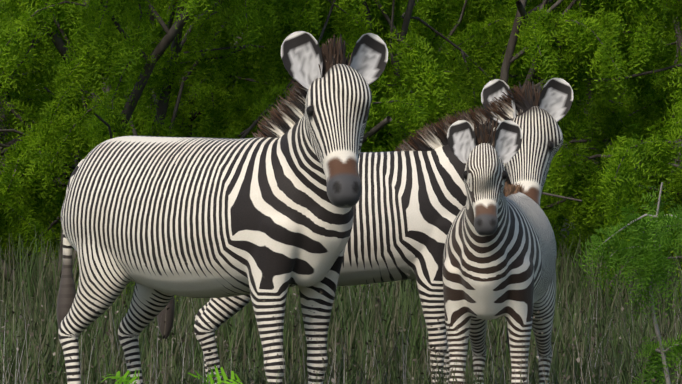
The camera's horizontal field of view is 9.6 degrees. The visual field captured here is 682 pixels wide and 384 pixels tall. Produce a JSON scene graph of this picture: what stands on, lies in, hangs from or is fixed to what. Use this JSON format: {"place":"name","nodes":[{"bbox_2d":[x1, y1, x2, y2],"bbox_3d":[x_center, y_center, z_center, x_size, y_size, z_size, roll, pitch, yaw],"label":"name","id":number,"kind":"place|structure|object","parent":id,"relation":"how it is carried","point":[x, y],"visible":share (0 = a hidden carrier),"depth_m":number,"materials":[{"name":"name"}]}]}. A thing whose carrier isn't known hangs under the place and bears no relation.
{"place":"outdoors","nodes":[
{"label":"outdoors","id":0,"kind":"place"},
{"bbox_2d":[2,194,676,276],"bbox_3d":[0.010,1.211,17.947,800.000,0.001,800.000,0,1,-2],"label":"ground","id":1,"kind":"structure","parent":0,"point":[563,229],"depth_m":55.68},
{"bbox_2d":[7,70,43,117],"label":"mesquite tree","id":2,"kind":"object","parent":1,"relation":"on","point":[24,88],"visible":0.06,"depth_m":46.55,"materials":[{"name":"green plant"}]},
{"bbox_2d":[4,4,46,188],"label":"mesquite tree","id":3,"kind":"object","parent":1,"relation":"on","point":[28,99],"visible":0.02,"depth_m":42.74,"materials":[{"name":"green plant"}]},
{"bbox_2d":[0,0,238,265],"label":"mesquite tree","id":4,"kind":"object","parent":1,"relation":"on","point":[11,140],"depth_m":35.22,"materials":[{"name":"green plant"}]},
{"bbox_2d":[0,18,254,273],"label":"mesquite tree","id":5,"kind":"object","parent":1,"relation":"on","point":[30,72],"depth_m":40.44,"materials":[{"name":"green plant"}]},
{"bbox_2d":[101,365,242,383],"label":"fern","id":6,"kind":"object","parent":1,"relation":"on","point":[138,381],"visible":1,"depth_m":7.53,"materials":[{"name":"green plant"}]},
{"bbox_2d":[57,31,387,383],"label":"zebra","id":7,"kind":"object","parent":1,"relation":"on","point":[160,221],"visible":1,"depth_m":17.58,"materials":[{"name":"fur"}]},
{"bbox_2d":[7,3,570,238],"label":"mesquite tree","id":8,"kind":"object","parent":1,"relation":"on","point":[25,69],"depth_m":46.43,"materials":[{"name":"green plant"}]},
{"bbox_2d":[0,0,581,311],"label":"mesquite tree","id":9,"kind":"object","parent":1,"relation":"on","point":[144,50],"visible":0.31,"depth_m":27.94,"materials":[{"name":"green plant"}]},
{"bbox_2d":[0,0,671,279],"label":"mesquite tree","id":10,"kind":"object","parent":1,"relation":"on","point":[25,157],"visible":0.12,"depth_m":31.34,"materials":[{"name":"green plant"}]},
{"bbox_2d":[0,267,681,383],"bbox_3d":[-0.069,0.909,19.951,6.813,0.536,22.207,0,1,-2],"label":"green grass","id":11,"kind":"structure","parent":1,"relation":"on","point":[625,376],"depth_m":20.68,"materials":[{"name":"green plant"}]},
{"bbox_2d":[1,21,681,266],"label":"mesquite tree","id":12,"kind":"object","parent":1,"relation":"on","point":[48,65],"depth_m":39.62,"materials":[{"name":"green plant"}]},
{"bbox_2d":[18,23,678,231],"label":"mesquite tree","id":13,"kind":"object","parent":1,"relation":"on","point":[48,82],"depth_m":49.92,"materials":[{"name":"green plant"}]},
{"bbox_2d":[27,0,681,89],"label":"mesquite tree","id":14,"kind":"object","parent":1,"relation":"on","point":[574,6],"depth_m":52.10,"materials":[{"name":"green plant"}]},
{"bbox_2d":[157,78,572,383],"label":"zebra","id":15,"kind":"object","parent":1,"relation":"on","point":[409,206],"visible":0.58,"depth_m":19.40,"materials":[{"name":"fur"}]},
{"bbox_2d":[55,0,681,302],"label":"mesquite tree","id":16,"kind":"object","parent":1,"relation":"on","point":[593,33],"visible":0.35,"depth_m":28.75,"materials":[{"name":"green plant"}]},
{"bbox_2d":[86,0,680,263],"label":"mesquite tree","id":17,"kind":"object","parent":1,"relation":"on","point":[428,32],"visible":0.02,"depth_m":35.73,"materials":[{"name":"green plant"}]},
{"bbox_2d":[179,59,650,269],"bbox_3d":[4.367,-2.251,39.913,9.543,6.186,9.459,-1,1,-42],"label":"mesquite tree","id":18,"kind":"object","parent":1,"relation":"on","point":[561,225],"depth_m":39.27,"materials":[{"name":"green plant"}]},
{"bbox_2d":[442,117,556,383],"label":"zebra","id":19,"kind":"object","parent":1,"relation":"on","point":[499,254],"visible":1,"depth_m":17.35,"materials":[{"name":"fur"}]},
{"bbox_2d":[366,0,681,265],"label":"mesquite tree","id":20,"kind":"object","parent":1,"relation":"on","point":[475,40],"visible":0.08,"depth_m":33.30,"materials":[{"name":"green plant"}]},
{"bbox_2d":[562,0,681,332],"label":"mesquite tree","id":21,"kind":"object","parent":1,"relation":"on","point":[660,155],"visible":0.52,"depth_m":25.06,"materials":[{"name":"green plant"}]},
{"bbox_2d":[565,19,680,211],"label":"mesquite tree","id":22,"kind":"object","parent":1,"relation":"on","point":[618,83],"depth_m":39.77,"materials":[{"name":"green plant"}]},
{"bbox_2d":[572,182,681,383],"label":"bush","id":23,"kind":"object","parent":1,"relation":"on","point":[654,258],"visible":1,"depth_m":18.33,"materials":[{"name":"green plant"}]},
{"bbox_2d":[0,228,681,383],"bbox_3d":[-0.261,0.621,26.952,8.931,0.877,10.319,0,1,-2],"label":"grass","id":24,"kind":"structure","parent":0,"point":[41,277],"depth_m":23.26,"materials":[{"name":"green plant"}]}
]}

